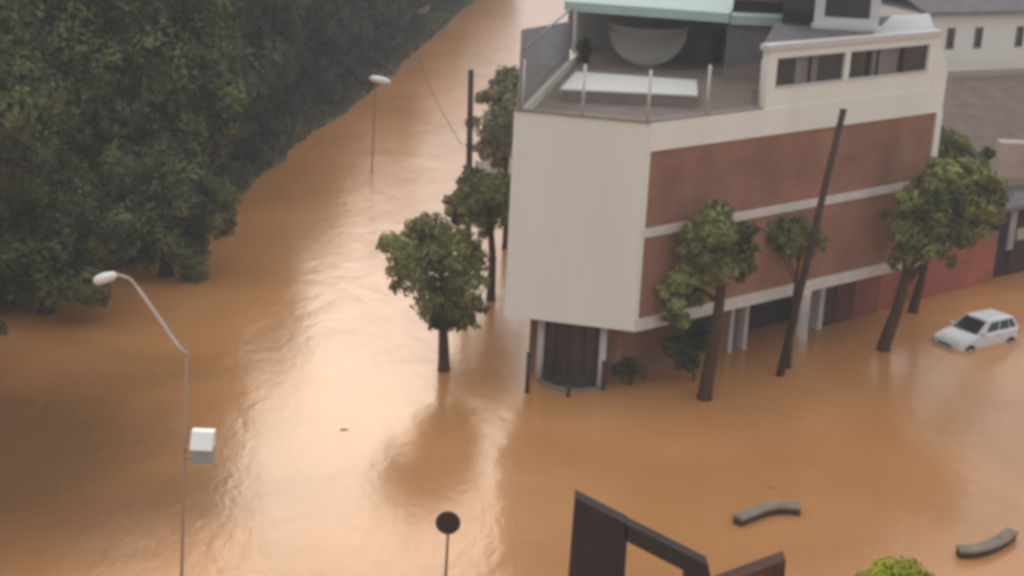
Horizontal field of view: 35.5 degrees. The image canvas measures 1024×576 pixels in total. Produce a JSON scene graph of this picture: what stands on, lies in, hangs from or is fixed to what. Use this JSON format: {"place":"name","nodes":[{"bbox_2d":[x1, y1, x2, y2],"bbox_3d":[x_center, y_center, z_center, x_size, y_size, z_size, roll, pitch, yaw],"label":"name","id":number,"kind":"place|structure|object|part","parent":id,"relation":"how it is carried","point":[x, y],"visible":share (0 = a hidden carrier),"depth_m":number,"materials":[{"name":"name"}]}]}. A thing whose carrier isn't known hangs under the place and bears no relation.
{"place":"outdoors","nodes":[
{"label":"outdoors","id":0,"kind":"place"},
{"bbox_2d":[0,0,474,313],"bbox_3d":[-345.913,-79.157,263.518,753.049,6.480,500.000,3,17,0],"label":"park ground","id":1,"kind":"structure","parent":0,"point":[280,160],"depth_m":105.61,"materials":[{"name":"green plant"}]},
{"bbox_2d":[0,0,73,335],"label":"tree","id":2,"kind":"object","parent":1,"relation":"on","point":[16,109],"visible":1,"depth_m":55.56,"materials":[{"name":"green plant"}]},
{"bbox_2d":[0,45,74,177],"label":"tree","id":3,"kind":"object","parent":1,"relation":"on","point":[58,133],"visible":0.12,"depth_m":67.67,"materials":[{"name":"green plant"}]},
{"bbox_2d":[30,142,134,258],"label":"tree","id":4,"kind":"object","parent":1,"relation":"on","point":[85,167],"visible":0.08,"depth_m":69.78,"materials":[{"name":"green plant"}]},
{"bbox_2d":[0,0,166,241],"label":"tree","id":5,"kind":"object","parent":1,"relation":"on","point":[60,16],"visible":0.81,"depth_m":69.35,"materials":[{"name":"green plant"}]},
{"bbox_2d":[11,0,184,166],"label":"park tree","id":6,"kind":"object","parent":1,"relation":"on","point":[87,149],"visible":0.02,"depth_m":73.31,"materials":[{"name":"green plant"}]},
{"bbox_2d":[57,0,277,167],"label":"park tree","id":7,"kind":"object","parent":1,"relation":"on","point":[254,79],"visible":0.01,"depth_m":78.97,"materials":[{"name":"green plant"}]},
{"bbox_2d":[99,0,261,165],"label":"tree","id":8,"kind":"object","parent":1,"relation":"on","point":[195,92],"visible":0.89,"depth_m":70.53,"materials":[{"name":"green plant"}]},
{"bbox_2d":[200,156,228,182],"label":"bank shrub","id":9,"kind":"object","parent":1,"relation":"on","point":[222,169],"visible":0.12,"depth_m":85.76,"materials":[{"name":"green plant"}]},
{"bbox_2d":[199,0,313,119],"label":"park tree","id":10,"kind":"object","parent":1,"relation":"on","point":[269,17],"visible":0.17,"depth_m":86.75,"materials":[{"name":"green plant"}]},
{"bbox_2d":[249,0,306,105],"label":"park tree","id":11,"kind":"object","parent":1,"relation":"on","point":[288,86],"visible":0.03,"depth_m":94.48,"materials":[{"name":"green plant"}]},
{"bbox_2d":[338,62,374,86],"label":"bank shrub","id":12,"kind":"object","parent":1,"relation":"on","point":[353,74],"visible":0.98,"depth_m":117.15,"materials":[{"name":"green plant"}]},
{"bbox_2d":[357,0,420,42],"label":"park tree","id":13,"kind":"object","parent":1,"relation":"on","point":[379,33],"visible":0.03,"depth_m":131.24,"materials":[{"name":"green plant"}]},
{"bbox_2d":[388,0,429,17],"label":"park tree","id":14,"kind":"object","parent":1,"relation":"on","point":[417,6],"visible":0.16,"depth_m":138.94,"materials":[{"name":"green plant"}]},
{"bbox_2d":[396,0,433,23],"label":"park tree","id":15,"kind":"object","parent":1,"relation":"on","point":[430,3],"visible":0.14,"depth_m":147.69,"materials":[{"name":"green plant"}]},
{"bbox_2d":[401,4,430,24],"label":"wall","id":16,"kind":"structure","parent":1,"relation":"on","point":[421,10],"depth_m":152.67,"materials":[{"name":"concrete"}]},
{"bbox_2d":[0,0,1023,575],"bbox_3d":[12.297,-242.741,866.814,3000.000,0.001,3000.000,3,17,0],"label":"flood water","id":17,"kind":"structure","parent":0,"point":[302,334],"depth_m":56.46,"materials":[{"name":"brown liquid"}]},
{"bbox_2d":[375,210,490,371],"bbox_3d":[-2.975,0.301,60.225,4.406,6.520,3.091,3,17,0],"label":"street tree","id":18,"kind":"object","parent":17,"relation":"on","point":[441,242],"visible":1,"depth_m":59.43,"materials":[{"name":"green plant"}]},
{"bbox_2d":[441,163,510,300],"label":"street tree","id":19,"kind":"object","parent":17,"relation":"on","point":[483,194],"visible":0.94,"depth_m":68.25,"materials":[{"name":"green plant"}]},
{"bbox_2d":[464,65,518,248],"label":"street tree","id":20,"kind":"object","parent":17,"relation":"on","point":[500,94],"visible":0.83,"depth_m":75.89,"materials":[{"name":"green plant"}]},
{"bbox_2d":[475,158,511,174],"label":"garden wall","id":21,"kind":"structure","parent":17,"relation":"on","point":[482,164],"depth_m":90.27,"materials":[{"name":"white concrete"}]},
{"bbox_2d":[611,356,647,385],"bbox_3d":[4.444,3.262,60.419,1.414,1.469,0.892,3,17,0],"label":"shrub","id":22,"kind":"object","parent":17,"relation":"in","point":[624,366],"visible":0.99,"depth_m":60.16,"materials":[{"name":"green plant"}]},
{"bbox_2d":[568,490,785,575],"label":"steel sculpture","id":23,"kind":"object","parent":17,"relation":"in","point":[602,534],"visible":1,"depth_m":41.78,"materials":[{"name":"brown metal"}]},
{"bbox_2d":[660,317,710,381],"bbox_3d":[6.726,2.388,60.938,2.244,3.057,1.355,3,17,0],"label":"shrub","id":24,"kind":"object","parent":17,"relation":"in","point":[686,340],"visible":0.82,"depth_m":60.56,"materials":[{"name":"green plant"}]},
{"bbox_2d":[654,198,761,401],"bbox_3d":[7.039,0.617,58.328,3.598,7.996,2.523,8,18,16],"label":"street tree","id":25,"kind":"object","parent":17,"relation":"on","point":[707,244],"visible":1,"depth_m":57.55,"materials":[{"name":"green plant"}]},
{"bbox_2d":[763,215,827,368],"bbox_3d":[10.617,0.345,62.334,2.968,6.520,1.499,3,17,0],"label":"street tree","id":26,"kind":"object","parent":17,"relation":"on","point":[800,228],"visible":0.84,"depth_m":61.49,"materials":[{"name":"green plant"}]},
{"bbox_2d":[855,554,934,575],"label":"round bush","id":27,"kind":"object","parent":17,"relation":"on","point":[886,567],"visible":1,"depth_m":41.28,"materials":[{"name":"green plant"}]},
{"bbox_2d":[876,146,1012,351],"bbox_3d":[17.455,-1.369,64.917,5.259,8.945,3.251,3,17,0],"label":"street tree","id":28,"kind":"object","parent":17,"relation":"on","point":[941,212],"visible":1,"depth_m":63.81,"materials":[{"name":"green plant"}]},
{"bbox_2d":[908,124,1007,313],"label":"street tree","id":29,"kind":"object","parent":17,"relation":"on","point":[952,146],"visible":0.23,"depth_m":68.56,"materials":[{"name":"green plant"}]},
{"bbox_2d":[879,0,1023,68],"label":"white house","id":30,"kind":"structure","parent":0,"point":[983,33],"depth_m":99.04,"materials":[{"name":"white paint"}]},
{"bbox_2d":[945,28,955,48],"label":"window","id":31,"kind":"structure","parent":30,"relation":"in","point":[950,39],"depth_m":97.92,"materials":[{"name":"grey glass"}]},
{"bbox_2d":[973,27,983,47],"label":"window","id":32,"kind":"structure","parent":30,"relation":"in","point":[978,35],"depth_m":98.93,"materials":[{"name":"grey glass"}]},
{"bbox_2d":[1014,26,1023,46],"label":"window","id":33,"kind":"structure","parent":30,"relation":"in","point":[1020,29],"depth_m":100.49,"materials":[{"name":"grey glass"}]},
{"label":"ground","id":34,"kind":"structure","parent":0,"visible":0},
{"bbox_2d":[0,130,146,314],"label":"tree","id":35,"kind":"object","parent":34,"relation":"on","point":[32,251],"visible":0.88,"depth_m":63.61,"materials":[{"name":"green plant"}]},
{"bbox_2d":[93,271,215,575],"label":"street lamp","id":36,"kind":"object","parent":34,"relation":"on","point":[202,444],"visible":1,"depth_m":35.72,"materials":[{"name":"grey metal"}]},
{"bbox_2d":[87,129,241,282],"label":"tree","id":37,"kind":"object","parent":34,"relation":"on","point":[170,198],"visible":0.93,"depth_m":69.26,"materials":[{"name":"green plant"}]},
{"bbox_2d":[369,76,389,172],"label":"street lamp","id":38,"kind":"object","parent":34,"relation":"on","point":[379,80],"visible":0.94,"depth_m":90.36,"materials":[{"name":"grey metal"}]},
{"bbox_2d":[435,511,460,575],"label":"traffic sign","id":39,"kind":"object","parent":34,"relation":"on","point":[447,522],"visible":1,"depth_m":43.79,"materials":[{"name":"grey metal"}]},
{"bbox_2d":[465,69,473,279],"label":"utility pole","id":40,"kind":"object","parent":34,"relation":"on","point":[469,148],"visible":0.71,"depth_m":68.78,"materials":[{"name":"brown wood"}]},
{"bbox_2d":[402,0,461,144],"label":"overhead cable","id":41,"kind":"object","parent":40,"relation":"attached to","point":[427,80],"visible":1,"depth_m":87.27,"materials":[{"name":"black rubber"}]},
{"bbox_2d":[525,351,531,392],"bbox_3d":[0.581,3.323,59.101,0.197,2.050,0.207,3,17,0],"label":"bollard","id":42,"kind":"object","parent":34,"relation":"on","point":[528,369],"visible":0.87,"depth_m":58.95,"materials":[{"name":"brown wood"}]},
{"bbox_2d":[566,384,570,396],"bbox_3d":[2.067,4.006,59.048,0.164,0.920,0.172,3,17,0],"label":"bollard","id":43,"kind":"object","parent":34,"relation":"on","point":[568,386],"visible":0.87,"depth_m":58.92,"materials":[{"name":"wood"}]},
{"bbox_2d":[600,361,606,390],"bbox_3d":[3.413,3.481,59.823,0.197,1.600,0.207,3,17,0],"label":"bollard","id":44,"kind":"object","parent":34,"relation":"on","point":[603,374],"visible":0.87,"depth_m":59.69,"materials":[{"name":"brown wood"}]},
{"bbox_2d":[504,0,947,392],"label":"corner building","id":45,"kind":"structure","parent":34,"relation":"on","point":[607,200],"depth_m":60.88,"materials":[{"name":"white paint"}]},
{"bbox_2d":[576,35,592,63],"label":"potted plant","id":46,"kind":"object","parent":45,"relation":"on","point":[584,49],"visible":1,"depth_m":69.75,"materials":[{"name":"green plant"}]},
{"bbox_2d":[560,72,697,106],"bbox_3d":[4.602,-7.815,62.769,5.530,0.470,4.202,3,17,0],"label":"terrace table","id":47,"kind":"object","parent":45,"relation":"on","point":[614,88],"visible":1,"depth_m":61.17,"materials":[{"name":"white laminate"}]},
{"bbox_2d":[608,23,687,65],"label":"cloth awning","id":48,"kind":"object","parent":45,"relation":"on","point":[645,47],"visible":1,"depth_m":69.95,"materials":[{"name":"white fabric"}]},
{"bbox_2d":[674,314,711,334],"bbox_3d":[7.170,1.517,63.097,2.200,1.500,0.030,-11,22,-38],"label":"window","id":49,"kind":"structure","parent":45,"relation":"in","point":[709,317],"depth_m":63.27,"materials":[{"name":"grey glass"}]},
{"bbox_2d":[709,25,725,63],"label":"potted plant","id":50,"kind":"object","parent":45,"relation":"on","point":[718,44],"visible":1,"depth_m":71.58,"materials":[{"name":"green plant"}]},
{"bbox_2d":[732,308,739,347],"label":"door","id":51,"kind":"structure","parent":45,"relation":"in","point":[736,317],"depth_m":65.05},
{"bbox_2d":[775,51,846,88],"bbox_3d":[11.293,-8.300,60.653,3.970,1.160,0.240,-11,22,-38],"label":"window","id":52,"kind":"structure","parent":45,"relation":"in","point":[800,70],"depth_m":60.65,"materials":[{"name":"grey glass"}]},
{"bbox_2d":[822,285,835,326],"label":"shop window","id":53,"kind":"structure","parent":45,"relation":"in","point":[828,313],"depth_m":68.61,"materials":[{"name":"grey glass"}]},
{"bbox_2d":[832,281,853,323],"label":"red door","id":54,"kind":"structure","parent":45,"relation":"in","point":[843,296],"depth_m":69.13,"materials":[{"name":"brown wood"}]},
{"bbox_2d":[824,0,870,18],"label":"window","id":55,"kind":"structure","parent":45,"relation":"in","point":[860,9],"depth_m":64.90,"materials":[{"name":"grey glass"}]},
{"bbox_2d":[848,43,930,79],"bbox_3d":[14.982,-9.026,63.637,5.030,1.160,0.240,-11,22,-38],"label":"window","id":56,"kind":"structure","parent":45,"relation":"in","point":[908,59],"depth_m":63.64,"materials":[{"name":"grey glass"}]},
{"bbox_2d":[732,501,800,526],"bbox_3d":[7.911,7.199,49.874,2.561,0.750,0.753,-6,19,-26],"label":"curved bench","id":57,"kind":"object","parent":34,"relation":"on","point":[751,514],"visible":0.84,"depth_m":49.81,"materials":[{"name":"concrete"}]},
{"bbox_2d":[776,108,846,376],"bbox_3d":[11.304,-1.364,60.879,1.675,11.131,0.319,4,17,5],"label":"utility pole","id":58,"kind":"object","parent":34,"relation":"on","point":[784,355],"visible":0.83,"depth_m":60.76,"materials":[{"name":"brown wood"}]},
{"bbox_2d":[877,230,999,309],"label":"boundary wall","id":59,"kind":"structure","parent":34,"relation":"on","point":[975,266],"depth_m":74.45,"materials":[{"name":"red brick"}]},
{"bbox_2d":[931,309,1019,350],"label":"parked car","id":60,"kind":"object","parent":34,"relation":"on","point":[976,329],"visible":0.83,"depth_m":67.31,"materials":[{"name":"white paint"}]},
{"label":"side window","id":61,"kind":"part","parent":60,"relation":"part of","materials":[{"name":"black glass"}]},
{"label":"side window","id":62,"kind":"part","parent":60,"relation":"part of","materials":[{"name":"black glass"}]},
{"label":"side window","id":63,"kind":"part","parent":60,"relation":"part of","materials":[{"name":"black glass"}]},
{"bbox_2d":[942,66,1023,186],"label":"tiled house","id":64,"kind":"structure","parent":34,"relation":"on","point":[982,107],"depth_m":87.20,"materials":[{"name":"brown tile"}]},
{"bbox_2d":[956,527,1018,558],"bbox_3d":[14.389,7.972,48.423,2.684,0.750,0.677,-9,21,-35],"label":"curved bench","id":65,"kind":"object","parent":34,"relation":"on","point":[1004,538],"visible":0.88,"depth_m":48.00,"materials":[{"name":"concrete"}]},
{"bbox_2d":[953,186,1023,277],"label":"gate house","id":66,"kind":"structure","parent":34,"relation":"on","point":[1009,258],"depth_m":77.27,"materials":[{"name":"paint"}]},
{"bbox_2d":[1006,221,1023,274],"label":"door","id":67,"kind":"structure","parent":66,"relation":"in","point":[1016,256],"depth_m":77.90,"materials":[{"name":"metal"}]}
]}

